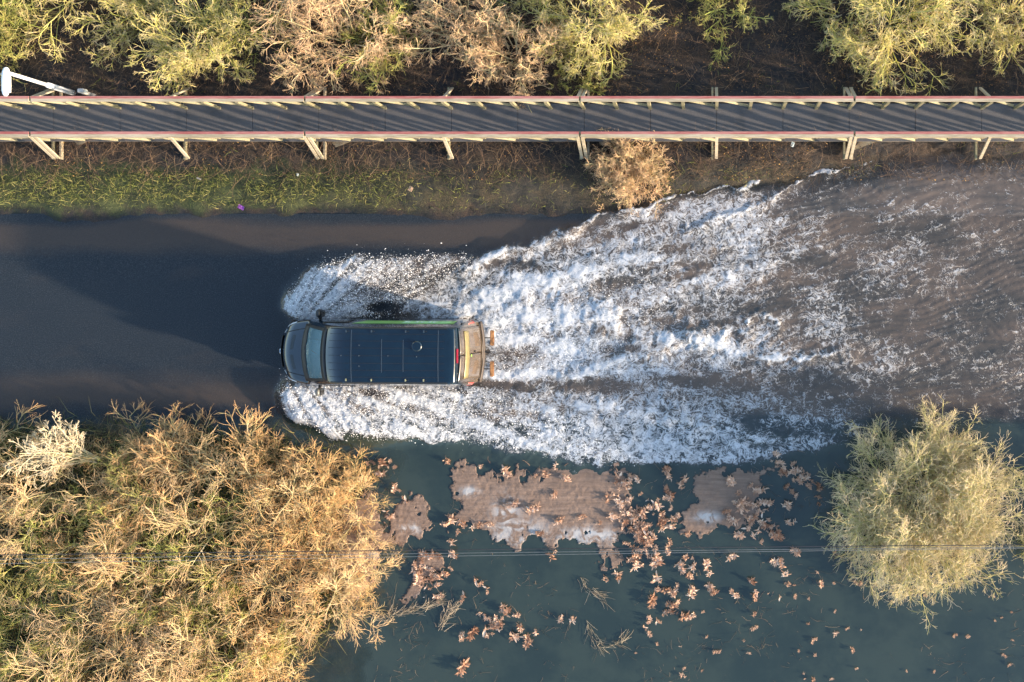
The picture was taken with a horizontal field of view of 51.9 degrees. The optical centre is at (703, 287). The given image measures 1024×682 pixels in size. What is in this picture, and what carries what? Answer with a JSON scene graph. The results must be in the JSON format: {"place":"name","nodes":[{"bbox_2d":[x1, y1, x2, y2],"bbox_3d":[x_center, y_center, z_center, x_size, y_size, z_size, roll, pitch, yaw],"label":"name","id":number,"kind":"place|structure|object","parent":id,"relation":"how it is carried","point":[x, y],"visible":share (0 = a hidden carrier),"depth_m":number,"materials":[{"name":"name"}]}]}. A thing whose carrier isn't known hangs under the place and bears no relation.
{"place":"outdoors","nodes":[
{"label":"outdoors","id":0,"kind":"place"},
{"bbox_2d":[0,214,955,422],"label":"road","id":1,"kind":"structure","parent":0,"point":[165,311],"depth_m":32.11,"materials":[{"name":"asphalt"}]},
{"bbox_2d":[280,309,493,395],"bbox_3d":[-9.695,1.949,30.718,6.440,2.905,2.600,0,90,0],"label":"panel van","id":2,"kind":"object","parent":1,"relation":"on","point":[320,351],"visible":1,"depth_m":29.44,"materials":[{"name":"blue paint"}]},
{"bbox_2d":[0,548,1005,563],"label":"overhead wire","id":3,"kind":"object","parent":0,"point":[501,555],"visible":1,"depth_m":25.68,"materials":[{"name":"metal"}]},
{"bbox_2d":[0,153,1023,681],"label":"flood water","id":4,"kind":"structure","parent":0,"point":[820,317],"depth_m":31.99,"materials":[{"name":"liquid"}]},
{"bbox_2d":[318,489,381,598],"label":"bush","id":5,"kind":"object","parent":4,"relation":"on","point":[364,507],"visible":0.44,"depth_m":31.98,"materials":[{"name":"plant"}]},
{"bbox_2d":[359,491,434,548],"bbox_3d":[-9.745,7.350,31.999,2.568,0.062,1.658,-14,90,0],"label":"debris mat","id":6,"kind":"object","parent":4,"relation":"on","point":[406,522],"visible":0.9,"depth_m":31.98,"materials":[{"name":"plant"}]},
{"bbox_2d":[371,597,450,621],"bbox_3d":[-9.149,9.967,31.958,2.563,0.382,0.846,-5,90,0],"label":"straw raft","id":7,"kind":"object","parent":4,"relation":"on","point":[424,607],"visible":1,"depth_m":31.95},
{"bbox_2d":[399,549,444,604],"bbox_3d":[-8.772,9.135,32.000,1.015,0.061,2.025,21,90,0],"label":"debris mat","id":8,"kind":"object","parent":4,"relation":"on","point":[413,590],"visible":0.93,"depth_m":31.98,"materials":[{"name":"plant"}]},
{"bbox_2d":[413,571,422,585],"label":"leaf tuft","id":9,"kind":"object","parent":8,"relation":"on","point":[417,578],"visible":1,"depth_m":31.88,"materials":[{"name":"brown plant"}]},
{"bbox_2d":[435,599,464,630],"bbox_3d":[-7.903,10.185,31.904,0.853,0.334,1.246,15,90,0],"label":"straw raft","id":10,"kind":"object","parent":4,"relation":"on","point":[449,614],"visible":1,"depth_m":31.95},
{"bbox_2d":[455,658,470,677],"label":"leaf tuft","id":11,"kind":"object","parent":4,"relation":"on","point":[461,667],"visible":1,"depth_m":31.87,"materials":[{"name":"brown plant"}]},
{"bbox_2d":[465,626,478,641],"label":"leaf tuft","id":12,"kind":"object","parent":4,"relation":"on","point":[471,633],"visible":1,"depth_m":31.89,"materials":[{"name":"brown plant"}]},
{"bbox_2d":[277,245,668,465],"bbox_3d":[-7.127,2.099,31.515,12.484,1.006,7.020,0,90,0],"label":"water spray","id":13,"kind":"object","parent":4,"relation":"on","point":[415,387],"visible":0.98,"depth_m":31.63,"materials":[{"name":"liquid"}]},
{"bbox_2d":[522,634,530,649],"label":"leaf tuft","id":14,"kind":"object","parent":4,"relation":"on","point":[526,638],"visible":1,"depth_m":31.89,"materials":[{"name":"brown plant"}]},
{"bbox_2d":[444,459,633,570],"bbox_3d":[-5.143,7.050,31.999,5.940,0.062,3.600,0,90,0],"label":"debris mat","id":15,"kind":"object","parent":4,"relation":"on","point":[486,497],"visible":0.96,"depth_m":31.98,"materials":[{"name":"plant"}]},
{"bbox_2d":[524,501,540,514],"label":"leaf tuft","id":16,"kind":"object","parent":15,"relation":"on","point":[532,508],"visible":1,"depth_m":31.89,"materials":[{"name":"brown plant"}]},
{"bbox_2d":[577,577,614,611],"bbox_3d":[-3.373,9.633,31.959,1.532,0.270,0.704,27,90,0],"label":"straw raft","id":17,"kind":"object","parent":4,"relation":"on","point":[595,593],"visible":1,"depth_m":31.96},
{"bbox_2d":[585,620,631,656],"bbox_3d":[-2.975,11.005,31.996,1.572,0.322,1.000,9,90,0],"label":"straw raft","id":18,"kind":"object","parent":4,"relation":"on","point":[621,637],"visible":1,"depth_m":31.95,"materials":[{"name":"plant"}]},
{"bbox_2d":[647,592,656,608],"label":"leaf tuft","id":19,"kind":"object","parent":4,"relation":"on","point":[651,600],"visible":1,"depth_m":31.89,"materials":[{"name":"brown plant"}]},
{"bbox_2d":[366,458,1013,680],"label":"leaf scatter","id":20,"kind":"object","parent":4,"relation":"on","point":[791,491],"visible":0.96,"depth_m":31.94,"materials":[{"name":"brown plant"}]},
{"bbox_2d":[678,465,774,538],"bbox_3d":[0.713,6.697,31.999,3.040,0.062,2.320,0,90,0],"label":"debris mat","id":21,"kind":"object","parent":4,"relation":"on","point":[711,505],"visible":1,"depth_m":31.98,"materials":[{"name":"plant"}]},
{"bbox_2d":[735,496,747,514],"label":"leaf tuft","id":22,"kind":"object","parent":21,"relation":"on","point":[741,504],"visible":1,"depth_m":31.87,"materials":[{"name":"brown plant"}]},
{"bbox_2d":[756,498,773,506],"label":"leaf tuft","id":23,"kind":"object","parent":4,"relation":"on","point":[763,502],"visible":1,"depth_m":31.90,"materials":[{"name":"brown plant"}]},
{"bbox_2d":[0,0,1023,681],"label":"ground","id":24,"kind":"structure","parent":0,"point":[538,198],"depth_m":31.77,"materials":[{"name":"soil"}]},
{"bbox_2d":[0,556,24,649],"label":"willow shrub","id":25,"kind":"object","parent":24,"relation":"on","point":[6,590],"visible":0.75,"depth_m":31.20,"materials":[{"name":"brown plant"}]},
{"bbox_2d":[0,491,36,547],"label":"willow shrub","id":26,"kind":"object","parent":24,"relation":"on","point":[16,514],"visible":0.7,"depth_m":30.83,"materials":[{"name":"beige plant"}]},
{"bbox_2d":[0,577,42,681],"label":"willow shrub","id":27,"kind":"object","parent":24,"relation":"on","point":[18,634],"visible":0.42,"depth_m":31.38,"materials":[{"name":"orange plant"}]},
{"bbox_2d":[0,0,48,70],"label":"tree","id":28,"kind":"object","parent":24,"relation":"on","point":[11,17],"visible":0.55,"depth_m":31.36,"materials":[{"name":"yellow plant"}]},
{"bbox_2d":[0,0,50,90],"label":"tree","id":29,"kind":"object","parent":24,"relation":"on","point":[8,33],"visible":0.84,"depth_m":30.99,"materials":[{"name":"yellow plant"}]},
{"bbox_2d":[0,399,51,531],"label":"willow shrub","id":30,"kind":"object","parent":24,"relation":"on","point":[19,451],"visible":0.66,"depth_m":31.43,"materials":[{"name":"orange plant"}]},
{"bbox_2d":[0,604,62,681],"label":"willow shrub","id":31,"kind":"object","parent":24,"relation":"on","point":[27,648],"visible":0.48,"depth_m":31.11,"materials":[{"name":"beige plant"}]},
{"bbox_2d":[0,454,75,613],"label":"willow shrub","id":32,"kind":"object","parent":24,"relation":"on","point":[12,537],"visible":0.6,"depth_m":30.96,"materials":[{"name":"beige plant"}]},
{"bbox_2d":[0,67,75,95],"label":"street lamp","id":33,"kind":"object","parent":24,"relation":"on","point":[6,73],"visible":0.93,"depth_m":29.01,"materials":[{"name":"metal"}]},
{"bbox_2d":[0,418,79,569],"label":"willow shrub","id":34,"kind":"object","parent":24,"relation":"on","point":[3,472],"visible":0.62,"depth_m":30.99,"materials":[{"name":"beige plant"}]},
{"bbox_2d":[0,539,80,647],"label":"willow shrub","id":35,"kind":"object","parent":24,"relation":"on","point":[29,591],"visible":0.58,"depth_m":31.09,"materials":[{"name":"brown plant"}]},
{"bbox_2d":[0,576,86,681],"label":"willow shrub","id":36,"kind":"object","parent":24,"relation":"on","point":[18,645],"visible":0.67,"depth_m":31.06,"materials":[{"name":"brown plant"}]},
{"bbox_2d":[0,409,98,488],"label":"leaning shrub","id":37,"kind":"object","parent":24,"relation":"on","point":[72,443],"visible":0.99,"depth_m":30.68,"materials":[{"name":"plant"}]},
{"bbox_2d":[1,658,101,681],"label":"willow shrub","id":38,"kind":"object","parent":24,"relation":"on","point":[24,674],"visible":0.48,"depth_m":31.16,"materials":[{"name":"orange plant"}]},
{"bbox_2d":[2,630,106,681],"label":"willow shrub","id":39,"kind":"object","parent":24,"relation":"on","point":[64,665],"visible":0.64,"depth_m":31.08,"materials":[{"name":"brown plant"}]},
{"bbox_2d":[17,537,116,653],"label":"willow shrub","id":40,"kind":"object","parent":24,"relation":"on","point":[69,583],"visible":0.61,"depth_m":31.06,"materials":[{"name":"brown plant"}]},
{"bbox_2d":[7,484,129,599],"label":"willow shrub","id":41,"kind":"object","parent":24,"relation":"on","point":[53,530],"visible":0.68,"depth_m":30.99,"materials":[{"name":"brown plant"}]},
{"bbox_2d":[1,573,143,681],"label":"willow shrub","id":42,"kind":"object","parent":24,"relation":"on","point":[65,599],"visible":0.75,"depth_m":30.79,"materials":[{"name":"beige plant"}]},
{"bbox_2d":[0,424,148,575],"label":"willow shrub","id":43,"kind":"object","parent":24,"relation":"on","point":[22,498],"visible":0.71,"depth_m":30.89,"materials":[{"name":"beige plant"}]},
{"bbox_2d":[6,0,153,64],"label":"tree","id":44,"kind":"object","parent":24,"relation":"on","point":[53,18],"visible":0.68,"depth_m":31.12,"materials":[{"name":"yellow plant"}]},
{"bbox_2d":[77,89,95,95],"bbox_3d":[-18.791,-5.936,31.490,0.295,1.120,0.165,0,90,0],"label":"control box","id":45,"kind":"object","parent":24,"relation":"on","point":[84,92],"visible":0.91,"depth_m":30.96,"materials":[{"name":"metal"}]},
{"bbox_2d":[29,478,154,612],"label":"willow shrub","id":46,"kind":"object","parent":24,"relation":"on","point":[100,545],"visible":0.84,"depth_m":30.87,"materials":[{"name":"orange plant"}]},
{"bbox_2d":[17,601,185,681],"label":"willow shrub","id":47,"kind":"object","parent":24,"relation":"on","point":[101,646],"visible":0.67,"depth_m":30.92,"materials":[{"name":"beige plant"}]},
{"bbox_2d":[36,514,197,660],"bbox_3d":[-17.719,9.202,31.074,3.736,3.247,4.642,22,90,0],"label":"willow shrub","id":48,"kind":"object","parent":24,"relation":"on","point":[111,589],"visible":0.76,"depth_m":30.75,"materials":[{"name":"beige plant"}]},
{"bbox_2d":[77,429,172,503],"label":"willow shrub","id":49,"kind":"object","parent":24,"relation":"on","point":[101,457],"visible":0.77,"depth_m":31.27,"materials":[{"name":"orange plant"}]},
{"bbox_2d":[75,443,176,552],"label":"willow shrub","id":50,"kind":"object","parent":24,"relation":"on","point":[133,493],"visible":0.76,"depth_m":31.07,"materials":[{"name":"brown plant"}]},
{"bbox_2d":[67,0,186,77],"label":"tree","id":51,"kind":"object","parent":24,"relation":"on","point":[139,3],"visible":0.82,"depth_m":31.21,"materials":[{"name":"yellow plant"}]},
{"bbox_2d":[52,554,205,681],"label":"willow shrub","id":52,"kind":"object","parent":24,"relation":"on","point":[166,616],"visible":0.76,"depth_m":30.97,"materials":[{"name":"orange plant"}]},
{"bbox_2d":[84,483,211,631],"bbox_3d":[-16.520,7.883,30.945,3.561,2.796,4.046,-28,90,0],"label":"willow shrub","id":53,"kind":"object","parent":24,"relation":"on","point":[149,562],"visible":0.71,"depth_m":30.87,"materials":[{"name":"beige plant"}]},
{"bbox_2d":[110,397,203,497],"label":"willow shrub","id":54,"kind":"object","parent":24,"relation":"on","point":[172,440],"visible":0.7,"depth_m":31.40,"materials":[{"name":"orange plant"}]},
{"bbox_2d":[85,430,233,584],"bbox_3d":[-16.453,6.530,31.140,4.091,2.956,4.686,13,90,0],"label":"willow shrub","id":55,"kind":"object","parent":24,"relation":"on","point":[139,455],"visible":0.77,"depth_m":31.01,"materials":[{"name":"orange plant"}]},
{"bbox_2d":[111,523,224,637],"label":"willow shrub","id":56,"kind":"object","parent":24,"relation":"on","point":[156,611],"visible":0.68,"depth_m":30.99,"materials":[{"name":"brown plant"}]},
{"bbox_2d":[88,592,264,681],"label":"willow shrub","id":57,"kind":"object","parent":24,"relation":"on","point":[173,651],"visible":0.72,"depth_m":30.55,"materials":[{"name":"beige plant"}]},
{"bbox_2d":[132,402,229,505],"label":"willow shrub","id":58,"kind":"object","parent":24,"relation":"on","point":[169,447],"visible":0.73,"depth_m":31.32,"materials":[{"name":"orange plant"}]},
{"bbox_2d":[105,574,276,681],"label":"willow shrub","id":59,"kind":"object","parent":24,"relation":"on","point":[243,625],"visible":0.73,"depth_m":30.82,"materials":[{"name":"beige plant"}]},
{"bbox_2d":[0,396,389,681],"bbox_3d":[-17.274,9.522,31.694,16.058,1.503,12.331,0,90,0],"label":"thicket grass","id":60,"kind":"structure","parent":24,"relation":"on","point":[151,531],"depth_m":31.74,"materials":[{"name":"plant"}]},
{"bbox_2d":[122,0,271,102],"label":"tree","id":61,"kind":"object","parent":24,"relation":"on","point":[181,53],"visible":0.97,"depth_m":30.81,"materials":[{"name":"yellow plant"}]},
{"bbox_2d":[143,491,261,602],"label":"willow shrub","id":62,"kind":"object","parent":24,"relation":"on","point":[207,585],"visible":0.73,"depth_m":31.00,"materials":[{"name":"brown plant"}]},
{"bbox_2d":[135,425,273,590],"bbox_3d":[-14.755,6.438,30.822,3.957,3.106,4.496,-25,90,0],"label":"willow shrub","id":63,"kind":"object","parent":24,"relation":"on","point":[195,498],"visible":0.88,"depth_m":30.84,"materials":[{"name":"beige plant"}]},
{"bbox_2d":[132,530,302,676],"bbox_3d":[-14.888,9.430,31.074,3.736,3.247,4.642,43,90,0],"label":"willow shrub","id":64,"kind":"object","parent":24,"relation":"on","point":[280,590],"visible":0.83,"depth_m":30.80,"materials":[{"name":"beige plant"}]},
{"bbox_2d":[152,615,289,681],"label":"willow shrub","id":65,"kind":"object","parent":24,"relation":"on","point":[231,663],"visible":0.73,"depth_m":30.98,"materials":[{"name":"beige plant"}]},
{"bbox_2d":[166,400,301,504],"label":"willow shrub","id":66,"kind":"object","parent":24,"relation":"on","point":[236,442],"visible":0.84,"depth_m":31.30,"materials":[{"name":"orange plant"}]},
{"bbox_2d":[177,589,302,681],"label":"willow shrub","id":67,"kind":"object","parent":24,"relation":"on","point":[234,663],"visible":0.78,"depth_m":31.02,"materials":[{"name":"brown plant"}]},
{"bbox_2d":[189,0,303,79],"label":"tree","id":68,"kind":"object","parent":24,"relation":"on","point":[230,41],"visible":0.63,"depth_m":31.20,"materials":[{"name":"beige plant"}]},
{"bbox_2d":[161,479,336,599],"bbox_3d":[-13.739,7.720,31.140,4.686,2.956,4.091,39,90,0],"label":"willow shrub","id":69,"kind":"object","parent":24,"relation":"on","point":[248,562],"visible":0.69,"depth_m":31.02,"materials":[{"name":"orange plant"}]},
{"bbox_2d":[174,521,337,654],"bbox_3d":[-13.511,9.209,31.140,4.686,2.956,4.091,22,90,0],"label":"willow shrub","id":70,"kind":"object","parent":24,"relation":"on","point":[236,612],"visible":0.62,"depth_m":31.03,"materials":[{"name":"orange plant"}]},
{"bbox_2d":[223,411,312,519],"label":"willow shrub","id":71,"kind":"object","parent":24,"relation":"on","point":[257,457],"visible":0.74,"depth_m":31.31,"materials":[{"name":"orange plant"}]},
{"bbox_2d":[195,446,342,564],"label":"willow shrub","id":72,"kind":"object","parent":24,"relation":"on","point":[301,488],"visible":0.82,"depth_m":30.88,"materials":[{"name":"beige plant"}]},
{"bbox_2d":[231,624,315,681],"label":"willow shrub","id":73,"kind":"object","parent":24,"relation":"on","point":[266,677],"visible":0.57,"depth_m":31.22,"materials":[{"name":"orange plant"}]},
{"bbox_2d":[230,589,324,681],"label":"willow shrub","id":74,"kind":"object","parent":24,"relation":"on","point":[267,643],"visible":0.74,"depth_m":31.21,"materials":[{"name":"orange plant"}]},
{"bbox_2d":[223,0,358,43],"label":"tree","id":75,"kind":"object","parent":24,"relation":"on","point":[285,6],"visible":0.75,"depth_m":30.68,"materials":[{"name":"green plant"}]},
{"bbox_2d":[232,483,354,614],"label":"willow shrub","id":76,"kind":"object","parent":24,"relation":"on","point":[283,549],"visible":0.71,"depth_m":31.01,"materials":[{"name":"orange plant"}]},
{"bbox_2d":[230,443,369,564],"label":"willow shrub","id":77,"kind":"object","parent":24,"relation":"on","point":[306,511],"visible":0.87,"depth_m":30.89,"materials":[{"name":"orange plant"}]},
{"bbox_2d":[235,538,396,649],"bbox_3d":[-11.719,9.652,31.123,4.410,3.085,3.549,-14,90,0],"label":"willow shrub","id":78,"kind":"object","parent":24,"relation":"on","point":[310,601],"visible":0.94,"depth_m":30.96,"materials":[{"name":"beige plant"}]},
{"bbox_2d":[272,437,377,543],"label":"willow shrub","id":79,"kind":"object","parent":24,"relation":"on","point":[300,463],"visible":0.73,"depth_m":31.35,"materials":[{"name":"orange plant"}]},
{"bbox_2d":[249,0,425,95],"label":"tree","id":80,"kind":"object","parent":24,"relation":"on","point":[323,36],"visible":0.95,"depth_m":30.79,"materials":[{"name":"beige plant"}]},
{"bbox_2d":[300,513,404,622],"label":"willow shrub","id":81,"kind":"object","parent":24,"relation":"on","point":[372,569],"visible":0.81,"depth_m":31.24,"materials":[{"name":"orange plant"}]},
{"bbox_2d":[328,567,379,622],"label":"willow shrub","id":82,"kind":"object","parent":24,"relation":"on","point":[367,592],"visible":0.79,"depth_m":31.58,"materials":[{"name":"orange plant"}]},
{"bbox_2d":[312,447,396,536],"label":"willow shrub","id":83,"kind":"object","parent":24,"relation":"on","point":[347,487],"visible":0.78,"depth_m":31.43,"materials":[{"name":"orange plant"}]},
{"bbox_2d":[317,470,395,573],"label":"willow shrub","id":84,"kind":"object","parent":24,"relation":"on","point":[343,537],"visible":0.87,"depth_m":31.30,"materials":[{"name":"orange plant"}]},
{"bbox_2d":[331,0,422,95],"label":"shrub","id":85,"kind":"object","parent":24,"relation":"on","point":[391,30],"visible":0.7,"depth_m":31.25,"materials":[{"name":"green plant"}]},
{"bbox_2d":[0,163,886,213],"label":"grass","id":86,"kind":"structure","parent":24,"relation":"on","point":[132,186],"depth_m":31.70,"materials":[{"name":"plant"}]},
{"bbox_2d":[399,0,527,84],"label":"tree","id":87,"kind":"object","parent":24,"relation":"on","point":[457,33],"visible":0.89,"depth_m":31.03,"materials":[{"name":"brown plant"}]},
{"bbox_2d":[1,155,998,220],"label":"drowned grass","id":88,"kind":"structure","parent":24,"relation":"on","point":[365,196],"depth_m":31.89,"materials":[{"name":"plant"}]},
{"bbox_2d":[452,9,568,110],"bbox_3d":[-5.920,-6.907,31.250,3.338,2.508,3.345,11,90,0],"label":"tree","id":89,"kind":"object","parent":24,"relation":"on","point":[522,76],"visible":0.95,"depth_m":31.03,"materials":[{"name":"brown plant"}]},
{"bbox_2d":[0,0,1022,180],"bbox_3d":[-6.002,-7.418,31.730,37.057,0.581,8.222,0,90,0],"label":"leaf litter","id":90,"kind":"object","parent":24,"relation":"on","point":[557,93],"visible":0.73,"depth_m":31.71,"materials":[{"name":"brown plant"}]},
{"bbox_2d":[0,87,1023,159],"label":"boardwalk","id":91,"kind":"structure","parent":24,"relation":"on","point":[203,119],"depth_m":31.45,"materials":[{"name":"wood"}]},
{"bbox_2d":[0,0,1023,200],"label":"dead brambles","id":92,"kind":"object","parent":24,"relation":"on","point":[281,156],"visible":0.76,"depth_m":31.59,"materials":[{"name":"plant"}]},
{"bbox_2d":[474,0,576,71],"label":"tree","id":93,"kind":"object","parent":24,"relation":"on","point":[544,11],"visible":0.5,"depth_m":31.39,"materials":[{"name":"yellow plant"}]},
{"bbox_2d":[44,0,1023,179],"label":"weeds","id":94,"kind":"object","parent":24,"relation":"on","point":[568,91],"visible":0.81,"depth_m":31.68,"materials":[{"name":"green plant"}]},
{"bbox_2d":[546,34,626,105],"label":"shrub","id":95,"kind":"object","parent":24,"relation":"on","point":[586,79],"visible":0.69,"depth_m":31.53,"materials":[{"name":"green plant"}]},
{"bbox_2d":[522,0,668,86],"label":"tree","id":96,"kind":"object","parent":24,"relation":"on","point":[608,31],"visible":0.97,"depth_m":30.92,"materials":[{"name":"yellow plant"}]},
{"bbox_2d":[581,127,674,218],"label":"round shrub","id":97,"kind":"object","parent":24,"relation":"on","point":[643,168],"visible":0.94,"depth_m":31.32,"materials":[{"name":"orange plant"}]},
{"bbox_2d":[669,0,773,69],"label":"shrub","id":98,"kind":"object","parent":24,"relation":"on","point":[741,15],"visible":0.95,"depth_m":31.58,"materials":[{"name":"green plant"}]},
{"bbox_2d":[781,0,904,71],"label":"tree","id":99,"kind":"object","parent":24,"relation":"on","point":[824,3],"visible":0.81,"depth_m":31.46,"materials":[{"name":"yellow plant"}]},
{"bbox_2d":[825,0,988,103],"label":"tree","id":100,"kind":"object","parent":24,"relation":"on","point":[914,13],"visible":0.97,"depth_m":30.85,"materials":[{"name":"yellow plant"}]},
{"bbox_2d":[803,393,1023,632],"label":"tree","id":101,"kind":"object","parent":24,"relation":"on","point":[961,516],"visible":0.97,"depth_m":30.76,"materials":[{"name":"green plant"}]},
{"bbox_2d":[950,0,1023,76],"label":"tree","id":102,"kind":"object","parent":24,"relation":"on","point":[999,27],"visible":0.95,"depth_m":31.35,"materials":[{"name":"yellow plant"}]},
{"bbox_2d":[993,473,1023,571],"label":"tree","id":103,"kind":"object","parent":24,"relation":"on","point":[1016,525],"visible":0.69,"depth_m":31.30,"materials":[{"name":"yellow plant"}]},
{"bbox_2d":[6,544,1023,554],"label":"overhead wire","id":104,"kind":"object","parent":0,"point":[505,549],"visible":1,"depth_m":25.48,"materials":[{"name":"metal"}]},
{"bbox_2d":[37,547,992,558],"bbox_3d":[-4.819,6.646,25.412,77.106,0.586,0.011,-1,90,0],"label":"overhead wire","id":105,"kind":"object","parent":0,"point":[519,552],"visible":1,"depth_m":25.68,"materials":[{"name":"metal"}]},
{"bbox_2d":[371,459,1023,681],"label":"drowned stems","id":106,"kind":"object","parent":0,"point":[649,591],"visible":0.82,"depth_m":31.98,"materials":[{"name":"plant"}]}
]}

